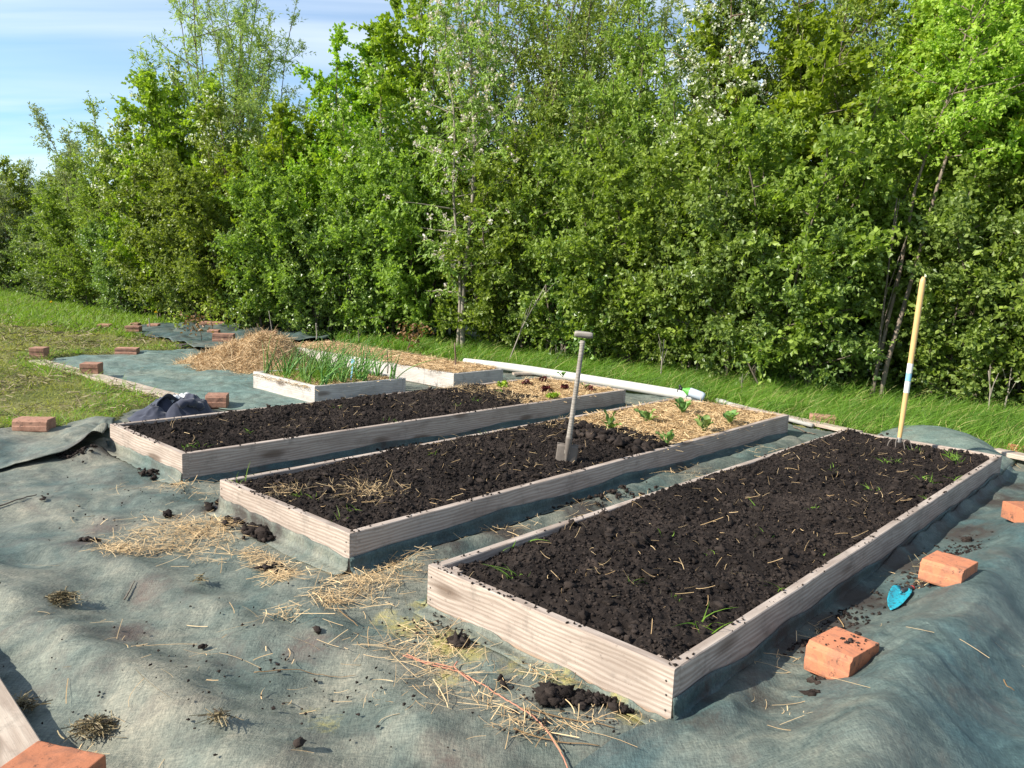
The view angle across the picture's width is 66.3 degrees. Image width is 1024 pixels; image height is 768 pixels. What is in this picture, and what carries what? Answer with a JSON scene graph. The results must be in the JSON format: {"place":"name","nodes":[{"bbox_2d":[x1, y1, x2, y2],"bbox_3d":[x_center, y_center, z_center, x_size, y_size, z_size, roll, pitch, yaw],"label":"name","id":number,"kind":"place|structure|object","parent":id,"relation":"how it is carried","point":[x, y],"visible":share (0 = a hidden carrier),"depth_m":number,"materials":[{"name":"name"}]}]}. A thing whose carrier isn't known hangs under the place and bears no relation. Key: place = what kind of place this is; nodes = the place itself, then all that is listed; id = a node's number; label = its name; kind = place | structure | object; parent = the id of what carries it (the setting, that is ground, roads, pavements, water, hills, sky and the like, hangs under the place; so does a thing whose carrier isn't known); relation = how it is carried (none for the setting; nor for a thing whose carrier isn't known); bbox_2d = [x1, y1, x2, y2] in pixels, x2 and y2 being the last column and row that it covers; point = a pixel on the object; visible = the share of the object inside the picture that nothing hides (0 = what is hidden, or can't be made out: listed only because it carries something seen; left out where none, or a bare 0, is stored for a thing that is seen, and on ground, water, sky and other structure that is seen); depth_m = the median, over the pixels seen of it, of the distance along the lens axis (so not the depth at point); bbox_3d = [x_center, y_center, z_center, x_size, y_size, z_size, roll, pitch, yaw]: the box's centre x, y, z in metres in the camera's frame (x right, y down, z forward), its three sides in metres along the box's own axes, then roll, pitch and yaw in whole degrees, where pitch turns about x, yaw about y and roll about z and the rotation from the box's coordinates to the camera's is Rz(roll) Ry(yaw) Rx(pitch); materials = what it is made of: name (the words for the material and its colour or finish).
{"place":"outdoors","nodes":[
{"label":"outdoors","id":0,"kind":"place"},
{"bbox_2d":[0,314,194,425],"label":"mown grass","id":1,"kind":"structure","parent":0,"point":[53,338],"depth_m":9.37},
{"bbox_2d":[0,286,213,339],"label":"long grass","id":2,"kind":"structure","parent":0,"point":[57,316],"depth_m":17.32,"materials":[{"name":"plant"}]},
{"bbox_2d":[0,0,912,188],"label":"sky","id":3,"kind":"structure","parent":0,"point":[52,52],"materials":[{"name":"blue"}]},
{"bbox_2d":[0,280,1023,449],"bbox_3d":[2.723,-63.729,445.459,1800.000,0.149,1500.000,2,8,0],"label":"ground","id":4,"kind":"structure","parent":0,"point":[44,397],"depth_m":9.21,"materials":[{"name":"plant"}]},
{"bbox_2d":[0,217,30,291],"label":"hedge shrub","id":5,"kind":"object","parent":4,"relation":"on","point":[6,272],"visible":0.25,"depth_m":26.06,"materials":[{"name":"green plant"}]},
{"bbox_2d":[0,156,49,290],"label":"grey sallow","id":6,"kind":"object","parent":4,"relation":"on","point":[2,204],"visible":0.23,"depth_m":25.98,"materials":[{"name":"green plant"}]},
{"bbox_2d":[0,216,73,300],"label":"hedge shrub","id":7,"kind":"object","parent":4,"relation":"on","point":[20,255],"visible":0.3,"depth_m":22.01,"materials":[{"name":"green plant"}]},
{"bbox_2d":[0,154,78,290],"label":"hedge shrub","id":8,"kind":"object","parent":4,"relation":"on","point":[22,173],"visible":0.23,"depth_m":26.14,"materials":[{"name":"green plant"}]},
{"bbox_2d":[25,134,93,292],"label":"hornbeam","id":9,"kind":"object","parent":4,"relation":"on","point":[42,182],"visible":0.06,"depth_m":22.07,"materials":[{"name":"green plant"}]},
{"bbox_2d":[15,182,107,306],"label":"hedge shrub","id":10,"kind":"object","parent":4,"relation":"on","point":[51,219],"visible":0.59,"depth_m":20.26,"materials":[{"name":"green plant"}]},
{"bbox_2d":[9,101,144,304],"bbox_3d":[-11.549,-4.768,21.292,3.269,5.308,3.878,10,11,40],"label":"grey sallow","id":11,"kind":"object","parent":4,"relation":"on","point":[64,176],"visible":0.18,"depth_m":20.63,"materials":[{"name":"green plant"}]},
{"bbox_2d":[29,90,136,308],"bbox_3d":[-10.711,-4.646,19.862,2.495,5.526,2.963,9,11,37],"label":"hornbeam","id":12,"kind":"object","parent":4,"relation":"on","point":[84,178],"visible":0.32,"depth_m":19.71,"materials":[{"name":"green plant"}]},
{"bbox_2d":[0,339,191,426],"bbox_3d":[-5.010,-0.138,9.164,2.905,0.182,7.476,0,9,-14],"label":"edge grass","id":13,"kind":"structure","parent":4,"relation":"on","point":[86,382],"depth_m":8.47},
{"bbox_2d":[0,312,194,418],"bbox_3d":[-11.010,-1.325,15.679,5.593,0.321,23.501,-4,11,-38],"label":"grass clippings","id":14,"kind":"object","parent":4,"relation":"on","point":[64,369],"depth_m":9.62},
{"bbox_2d":[74,219,154,314],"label":"hedge shrub","id":15,"kind":"object","parent":4,"relation":"on","point":[106,274],"visible":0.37,"depth_m":18.42,"materials":[{"name":"green plant"}]},
{"bbox_2d":[77,56,197,313],"bbox_3d":[-8.549,-4.709,18.834,3.363,6.169,3.303,-2,9,-28],"label":"bird cherry","id":16,"kind":"object","parent":4,"relation":"on","point":[125,147],"visible":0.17,"depth_m":18.34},
{"bbox_2d":[97,149,218,320],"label":"hedge shrub","id":17,"kind":"object","parent":4,"relation":"on","point":[147,211],"visible":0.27,"depth_m":16.91,"materials":[{"name":"green plant"}]},
{"bbox_2d":[95,63,243,317],"bbox_3d":[-7.443,-4.329,18.176,3.946,5.771,3.686,8,10,32],"label":"field maple","id":18,"kind":"object","parent":4,"relation":"on","point":[152,98],"visible":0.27,"depth_m":17.25,"materials":[{"name":"green plant"}]},
{"bbox_2d":[131,207,233,322],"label":"hedge shrub","id":19,"kind":"object","parent":4,"relation":"on","point":[157,289],"visible":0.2,"depth_m":16.51,"materials":[{"name":"green plant"}]},
{"bbox_2d":[136,144,262,323],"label":"hedge shrub","id":20,"kind":"object","parent":4,"relation":"on","point":[195,273],"visible":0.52,"depth_m":15.72,"materials":[{"name":"green plant"}]},
{"bbox_2d":[127,0,302,317],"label":"willow","id":21,"kind":"object","parent":4,"relation":"on","point":[240,19],"visible":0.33,"depth_m":17.83,"materials":[{"name":"green plant"}]},
{"bbox_2d":[176,88,272,319],"bbox_3d":[-6.136,-3.917,17.344,2.852,5.232,2.802,4,8,8],"label":"bird cherry","id":22,"kind":"object","parent":4,"relation":"on","point":[207,133],"visible":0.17,"depth_m":16.48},
{"bbox_2d":[137,322,329,347],"bbox_3d":[-5.606,-1.032,15.025,4.750,0.108,3.131,10,11,41],"label":"weed fabric","id":23,"kind":"object","parent":4,"relation":"on","point":[167,330],"visible":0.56,"depth_m":14.71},
{"bbox_2d":[181,0,316,218],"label":"willow","id":24,"kind":"object","parent":4,"relation":"on","point":[218,43],"visible":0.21,"depth_m":17.91,"materials":[{"name":"green plant"}]},
{"bbox_2d":[206,190,317,330],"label":"hedge shrub","id":25,"kind":"object","parent":4,"relation":"on","point":[256,318],"visible":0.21,"depth_m":15.55,"materials":[{"name":"green plant"}]},
{"bbox_2d":[193,97,337,322],"bbox_3d":[-5.083,-3.490,16.675,3.019,4.727,3.232,2,8,-3],"label":"field maple","id":26,"kind":"object","parent":4,"relation":"on","point":[270,154],"visible":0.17,"depth_m":15.82,"materials":[{"name":"green plant"}]},
{"bbox_2d":[204,144,331,332],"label":"hedge shrub","id":27,"kind":"object","parent":4,"relation":"on","point":[260,187],"visible":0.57,"depth_m":14.76,"materials":[{"name":"green plant"}]},
{"bbox_2d":[241,114,352,211],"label":"hedge shrub","id":28,"kind":"object","parent":4,"relation":"on","point":[298,146],"visible":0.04,"depth_m":16.15,"materials":[{"name":"green plant"}]},
{"bbox_2d":[247,76,354,324],"bbox_3d":[-4.048,-3.816,16.670,2.612,5.369,3.107,7,9,28],"label":"field maple","id":29,"kind":"object","parent":4,"relation":"on","point":[322,96],"visible":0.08,"depth_m":16.12,"materials":[{"name":"green plant"}]},
{"bbox_2d":[248,202,363,339],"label":"hedge shrub","id":30,"kind":"object","parent":4,"relation":"on","point":[318,309],"visible":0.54,"depth_m":14.88,"materials":[{"name":"green plant"}]},
{"bbox_2d":[266,20,406,309],"bbox_3d":[-3.247,-4.167,16.367,3.600,6.220,3.026,0,9,-19],"label":"field maple","id":31,"kind":"object","parent":4,"relation":"on","point":[335,83],"visible":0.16,"depth_m":15.67,"materials":[{"name":"green plant"}]},
{"bbox_2d":[290,161,434,336],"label":"hedge shrub","id":32,"kind":"object","parent":4,"relation":"on","point":[347,313],"visible":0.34,"depth_m":14.56,"materials":[{"name":"green plant"}]},
{"bbox_2d":[303,52,447,331],"bbox_3d":[-2.656,-3.556,15.329,2.890,5.398,2.942,-2,9,-28],"label":"bird cherry","id":33,"kind":"object","parent":4,"relation":"on","point":[389,114],"visible":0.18,"depth_m":14.78,"materials":[{"name":"plant"}]},
{"bbox_2d":[313,209,439,340],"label":"hedge shrub","id":34,"kind":"object","parent":4,"relation":"on","point":[373,239],"visible":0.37,"depth_m":14.50,"materials":[{"name":"green plant"}]},
{"bbox_2d":[306,0,470,308],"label":"field maple","id":35,"kind":"object","parent":4,"relation":"on","point":[383,40],"visible":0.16,"depth_m":15.57,"materials":[{"name":"green plant"}]},
{"bbox_2d":[325,122,470,338],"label":"hedge shrub","id":36,"kind":"object","parent":4,"relation":"on","point":[373,175],"visible":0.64,"depth_m":14.07,"materials":[{"name":"green plant"}]},
{"bbox_2d":[368,0,525,334],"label":"willow","id":37,"kind":"object","parent":4,"relation":"on","point":[430,73],"visible":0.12,"depth_m":15.68,"materials":[{"name":"green plant"}]},
{"bbox_2d":[383,0,544,347],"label":"wild cherry","id":38,"kind":"object","parent":4,"relation":"on","point":[473,105],"visible":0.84,"depth_m":13.13,"materials":[{"name":"green plant"}]},
{"bbox_2d":[419,123,591,347],"bbox_3d":[-0.164,-2.432,13.743,2.895,3.861,3.239,1,8,-8],"label":"hedge shrub","id":39,"kind":"object","parent":4,"relation":"on","point":[499,248],"visible":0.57,"depth_m":12.98,"materials":[{"name":"green plant"}]},
{"bbox_2d":[403,0,609,324],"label":"willow","id":40,"kind":"object","parent":4,"relation":"on","point":[507,87],"visible":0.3,"depth_m":15.16,"materials":[{"name":"green plant"}]},
{"bbox_2d":[0,350,1023,767],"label":"weed fabric","id":41,"kind":"object","parent":4,"relation":"on","point":[38,646],"visible":0.19,"depth_m":2.99,"materials":[{"name":"fabric"}]},
{"bbox_2d":[0,678,40,766],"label":"plank","id":42,"kind":"object","parent":41,"relation":"on","point":[18,735],"visible":0.73,"depth_m":2.35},
{"bbox_2d":[0,741,105,767],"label":"brick","id":43,"kind":"object","parent":42,"relation":"on","point":[39,754],"visible":1,"depth_m":2.13,"materials":[{"name":"brick"}]},
{"bbox_2d":[0,416,115,468],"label":"weed fabric","id":44,"kind":"object","parent":41,"relation":"on","point":[16,447],"visible":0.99,"depth_m":6.06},
{"bbox_2d":[12,416,55,431],"bbox_3d":[-3.953,0.331,6.484,0.270,0.102,0.167,2,8,-6],"label":"brick","id":45,"kind":"object","parent":44,"relation":"on","point":[33,424],"visible":0.98,"depth_m":6.42,"materials":[{"name":"brick"}]},
{"bbox_2d":[57,710,126,743],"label":"dried grass clump","id":46,"kind":"object","parent":41,"relation":"on","point":[98,725],"visible":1,"depth_m":2.44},
{"bbox_2d":[28,359,179,397],"bbox_3d":[-4.640,-0.043,9.013,4.125,0.041,0.202,9,11,38],"label":"plank","id":47,"kind":"object","parent":41,"relation":"on","point":[144,387],"visible":0.38,"depth_m":8.78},
{"bbox_2d":[127,392,214,421],"bbox_3d":[-3.214,0.189,7.353,0.705,0.229,0.774,10,11,43],"label":"jacket","id":48,"kind":"object","parent":41,"relation":"on","point":[168,405],"visible":0.77,"depth_m":7.23,"materials":[{"name":"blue fabric"}]},
{"bbox_2d":[52,348,330,409],"bbox_3d":[-3.372,-0.210,10.626,5.656,0.088,3.970,10,11,40],"label":"weed fabric","id":49,"kind":"object","parent":41,"relation":"on","point":[159,370],"visible":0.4,"depth_m":9.58,"materials":[{"name":"fabric"}]},
{"bbox_2d":[253,367,405,401],"bbox_3d":[-2.118,-0.008,9.090,1.290,0.203,1.212,10,11,43],"label":"raised bed","id":50,"kind":"object","parent":49,"relation":"on","point":[310,393],"visible":0.58,"depth_m":8.63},
{"bbox_2d":[252,368,390,390],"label":"straw mulch","id":51,"kind":"object","parent":50,"relation":"in","point":[370,377],"visible":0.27,"depth_m":8.81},
{"bbox_2d":[266,359,388,384],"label":"grass weeds","id":52,"kind":"object","parent":51,"relation":"on","point":[315,376],"depth_m":8.79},
{"bbox_2d":[168,324,323,375],"bbox_3d":[-3.574,-0.461,10.950,2.471,0.783,2.400,2,8,0],"label":"straw heap","id":53,"kind":"object","parent":41,"relation":"on","point":[244,355],"visible":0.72,"depth_m":10.55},
{"bbox_2d":[100,377,625,483],"bbox_3d":[-0.925,0.290,7.431,1.399,0.210,5.193,10,11,42],"label":"raised bed","id":54,"kind":"object","parent":41,"relation":"on","point":[169,462],"visible":0.61,"depth_m":6.03,"materials":[{"name":"wood"}]},
{"bbox_2d":[114,384,548,452],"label":"soil","id":55,"kind":"structure","parent":54,"relation":"in","point":[232,427],"depth_m":6.58,"materials":[{"name":"soil"}]},
{"bbox_2d":[456,374,617,402],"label":"straw mulch","id":56,"kind":"object","parent":54,"relation":"on","point":[532,390],"visible":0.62,"depth_m":8.69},
{"bbox_2d":[299,348,502,387],"bbox_3d":[-1.835,-0.305,11.197,3.800,0.204,0.901,10,11,41],"label":"raised bed","id":57,"kind":"object","parent":41,"relation":"on","point":[425,376],"visible":0.41,"depth_m":10.01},
{"bbox_2d":[292,339,495,372],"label":"straw mulch","id":58,"kind":"object","parent":57,"relation":"on","point":[436,364],"visible":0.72,"depth_m":10.65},
{"bbox_2d":[0,432,992,755],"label":"soil crumbs","id":59,"kind":"object","parent":41,"relation":"on","point":[548,694],"visible":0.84,"depth_m":3.13,"materials":[{"name":"soil"}]},
{"bbox_2d":[206,397,793,575],"bbox_3d":[0.466,0.538,6.138,1.430,0.210,5.347,10,11,41],"label":"raised bed","id":60,"kind":"object","parent":41,"relation":"on","point":[313,540],"visible":0.65,"depth_m":4.50,"materials":[{"name":"wood"}]},
{"bbox_2d":[225,417,682,531],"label":"soil","id":61,"kind":"structure","parent":60,"relation":"in","point":[602,442],"depth_m":5.00,"materials":[{"name":"soil"}]},
{"bbox_2d":[251,413,617,506],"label":"straw bits","id":62,"kind":"object","parent":61,"relation":"on","point":[362,486],"visible":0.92,"depth_m":4.51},
{"bbox_2d":[555,331,592,462],"bbox_3d":[0.417,0.149,5.370,0.221,1.030,0.055,2,8,0],"label":"spade","id":63,"kind":"object","parent":61,"relation":"on","point":[567,450],"visible":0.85,"depth_m":5.37,"materials":[{"name":"metal"}]},
{"bbox_2d":[555,398,783,451],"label":"straw mulch","id":64,"kind":"object","parent":60,"relation":"on","point":[683,425],"visible":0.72,"depth_m":7.20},
{"bbox_2d":[2,367,1023,766],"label":"loose straw","id":65,"kind":"object","parent":41,"relation":"on","point":[358,579],"visible":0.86,"depth_m":3.60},
{"bbox_2d":[463,358,699,400],"bbox_3d":[0.781,-0.099,10.670,3.924,0.145,0.180,10,11,40],"label":"drain pipe","id":66,"kind":"object","parent":41,"relation":"on","point":[629,386],"visible":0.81,"depth_m":10.40,"materials":[{"name":"white plastic"}]},
{"bbox_2d":[413,429,1001,723],"bbox_3d":[1.730,0.790,4.821,1.414,0.217,5.030,10,11,42],"label":"raised bed","id":67,"kind":"object","parent":41,"relation":"on","point":[650,686],"visible":0.57,"depth_m":3.13,"materials":[{"name":"wood"}]},
{"bbox_2d":[433,428,998,666],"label":"soil","id":68,"kind":"structure","parent":67,"relation":"in","point":[629,613],"depth_m":3.90,"materials":[{"name":"soil"}]},
{"bbox_2d":[887,277,925,449],"bbox_3d":[3.149,-0.109,6.228,0.212,1.476,0.090,2,8,0],"label":"rake","id":69,"kind":"object","parent":68,"relation":"on","point":[916,323],"visible":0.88,"depth_m":6.22,"materials":[{"name":"wood"}]},
{"bbox_2d":[880,425,1015,473],"bbox_3d":[4.037,0.524,7.283,1.022,0.164,2.049,5,9,19],"label":"weed fabric","id":70,"kind":"object","parent":41,"relation":"on","point":[942,436],"visible":0.54,"depth_m":7.05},
{"bbox_2d":[462,203,574,352],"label":"hedge shrub","id":71,"kind":"object","parent":4,"relation":"on","point":[510,339],"visible":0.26,"depth_m":13.18,"materials":[{"name":"green plant"}]},
{"bbox_2d":[459,0,633,325],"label":"willow","id":72,"kind":"object","parent":4,"relation":"on","point":[521,64],"visible":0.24,"depth_m":15.19,"materials":[{"name":"green plant"}]},
{"bbox_2d":[490,127,648,358],"bbox_3d":[1.035,-2.261,13.130,3.189,3.801,2.850,-3,10,-32],"label":"hedge shrub","id":73,"kind":"object","parent":4,"relation":"on","point":[556,206],"visible":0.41,"depth_m":12.52,"materials":[{"name":"green plant"}]},
{"bbox_2d":[530,185,656,361],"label":"hedge shrub","id":74,"kind":"object","parent":4,"relation":"on","point":[576,341],"visible":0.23,"depth_m":12.41,"materials":[{"name":"green plant"}]},
{"bbox_2d":[524,114,681,368],"bbox_3d":[1.824,-2.021,12.075,2.772,3.698,3.102,10,11,43],"label":"hedge shrub","id":75,"kind":"object","parent":4,"relation":"on","point":[615,172],"visible":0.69,"depth_m":11.44,"materials":[{"name":"green plant"}]},
{"bbox_2d":[540,0,671,312],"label":"hornbeam","id":76,"kind":"object","parent":4,"relation":"on","point":[583,109],"visible":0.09,"depth_m":14.38,"materials":[{"name":"green plant"}]},
{"bbox_2d":[234,320,1023,452],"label":"long grass","id":77,"kind":"structure","parent":4,"relation":"on","point":[980,418],"depth_m":9.78,"materials":[{"name":"plant"}]},
{"bbox_2d":[524,0,745,200],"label":"willow","id":78,"kind":"object","parent":4,"relation":"on","point":[662,21],"visible":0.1,"depth_m":14.94,"materials":[{"name":"green plant"}]},
{"bbox_2d":[573,0,733,242],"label":"hornbeam","id":79,"kind":"object","parent":4,"relation":"on","point":[636,125],"visible":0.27,"depth_m":13.71,"materials":[{"name":"green plant"}]},
{"bbox_2d":[585,195,721,371],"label":"hedge shrub","id":80,"kind":"object","parent":4,"relation":"on","point":[664,229],"visible":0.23,"depth_m":11.51,"materials":[{"name":"green plant"}]},
{"bbox_2d":[618,104,797,374],"bbox_3d":[2.773,-2.093,11.761,3.012,4.017,3.370,4,9,11],"label":"hedge shrub","id":81,"kind":"object","parent":4,"relation":"on","point":[691,179],"visible":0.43,"depth_m":11.06,"materials":[{"name":"green plant"}]},
{"bbox_2d":[649,0,799,196],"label":"bird cherry","id":82,"kind":"object","parent":4,"relation":"on","point":[744,16],"visible":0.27,"depth_m":12.76,"materials":[{"name":"plant"}]},
{"bbox_2d":[644,173,824,384],"bbox_3d":[3.156,-1.427,10.995,2.759,2.975,2.436,-2,9,-26],"label":"hedge shrub","id":83,"kind":"object","parent":4,"relation":"on","point":[710,361],"visible":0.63,"depth_m":10.45,"materials":[{"name":"green plant"}]},
{"bbox_2d":[658,0,920,284],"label":"field maple","id":84,"kind":"object","parent":4,"relation":"on","point":[788,98],"visible":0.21,"depth_m":11.94,"materials":[{"name":"green plant"}]},
{"bbox_2d":[573,466,1023,767],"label":"weed fabric","id":85,"kind":"object","parent":4,"relation":"on","point":[943,695],"visible":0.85,"depth_m":2.76,"materials":[{"name":"fabric"}]},
{"bbox_2d":[804,626,879,678],"bbox_3d":[1.257,1.037,2.989,0.231,0.116,0.175,-4,11,-39],"label":"brick","id":86,"kind":"object","parent":85,"relation":"on","point":[830,660],"visible":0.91,"depth_m":2.94,"materials":[{"name":"brick"}]},
{"bbox_2d":[887,585,914,609],"bbox_3d":[1.774,0.974,3.600,0.088,0.032,0.311,9,10,36],"label":"trowel","id":87,"kind":"object","parent":85,"relation":"on","point":[898,596],"visible":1,"depth_m":3.61,"materials":[{"name":"teal paint"}]},
{"bbox_2d":[918,550,977,586],"bbox_3d":[2.012,0.861,3.616,0.208,0.101,0.180,-5,11,-41],"label":"brick","id":88,"kind":"object","parent":85,"relation":"on","point":[940,568],"visible":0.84,"depth_m":3.57,"materials":[{"name":"brick"}]},
{"bbox_2d":[1001,501,1023,522],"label":"brick","id":89,"kind":"object","parent":85,"relation":"on","point":[1012,511],"visible":0.88,"depth_m":4.63,"materials":[{"name":"brick"}]},
{"bbox_2d":[703,0,897,220],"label":"willow","id":90,"kind":"object","parent":4,"relation":"on","point":[843,24],"visible":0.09,"depth_m":12.36,"materials":[{"name":"green plant"}]},
{"bbox_2d":[675,77,927,386],"bbox_3d":[3.851,-1.852,10.515,2.993,3.993,3.349,-1,9,-25],"label":"hedge shrub","id":91,"kind":"object","parent":4,"relation":"on","point":[872,152],"visible":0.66,"depth_m":9.88,"materials":[{"name":"green plant"}]},
{"bbox_2d":[721,195,901,392],"bbox_3d":[4.033,-1.138,10.388,2.167,2.647,2.454,7,9,27],"label":"hedge shrub","id":92,"kind":"object","parent":4,"relation":"on","point":[840,347],"visible":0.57,"depth_m":9.91,"materials":[{"name":"green plant"}]},
{"bbox_2d":[762,65,901,224],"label":"hedge shrub","id":93,"kind":"object","parent":4,"relation":"on","point":[838,98],"visible":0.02,"depth_m":11.69,"materials":[{"name":"green plant"}]},
{"bbox_2d":[774,101,946,388],"bbox_3d":[4.885,-1.846,11.060,3.279,3.908,2.930,-4,10,-36],"label":"hedge shrub","id":94,"kind":"object","parent":4,"relation":"on","point":[912,171],"visible":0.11,"depth_m":10.09,"materials":[{"name":"green plant"}]},
{"bbox_2d":[794,0,930,370],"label":"willow","id":95,"kind":"object","parent":4,"relation":"on","point":[897,21],"visible":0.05,"depth_m":11.66,"materials":[{"name":"green plant"}]},
{"bbox_2d":[871,198,906,399],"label":"bare stem","id":96,"kind":"object","parent":4,"relation":"on","point":[882,323],"visible":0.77,"depth_m":9.76,"materials":[{"name":"brown plant"}]},
{"bbox_2d":[806,0,1023,382],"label":"field maple","id":97,"kind":"object","parent":4,"relation":"on","point":[928,94],"visible":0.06,"depth_m":10.88,"materials":[{"name":"green plant"}]},
{"bbox_2d":[846,191,1017,391],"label":"hedge shrub","id":98,"kind":"object","parent":4,"relation":"on","point":[919,221],"visible":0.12,"depth_m":10.02,"materials":[{"name":"green plant"}]},
{"bbox_2d":[869,0,1003,178],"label":"leaning lime","id":99,"kind":"object","parent":4,"relation":"on","point":[898,63],"visible":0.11,"depth_m":11.38,"materials":[{"name":"green plant"}]},
{"bbox_2d":[865,137,1023,398],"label":"hedge shrub","id":100,"kind":"object","parent":4,"relation":"on","point":[960,177],"visible":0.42,"depth_m":9.62,"materials":[{"name":"green plant"}]},
{"bbox_2d":[869,0,1023,401],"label":"leaning lime","id":101,"kind":"object","parent":4,"relation":"on","point":[950,124],"visible":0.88,"depth_m":9.59,"materials":[{"name":"green plant"}]},
{"bbox_2d":[873,94,1023,407],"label":"hedge shrub","id":102,"kind":"object","parent":4,"relation":"on","point":[1008,346],"visible":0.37,"depth_m":9.52,"materials":[{"name":"green plant"}]},
{"bbox_2d":[884,191,1023,411],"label":"hedge shrub","id":103,"kind":"object","parent":4,"relation":"on","point":[956,226],"visible":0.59,"depth_m":9.32,"materials":[{"name":"green plant"}]},
{"bbox_2d":[889,0,1023,376],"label":"field maple","id":104,"kind":"object","parent":4,"relation":"on","point":[1018,139],"visible":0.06,"depth_m":9.78,"materials":[{"name":"green plant"}]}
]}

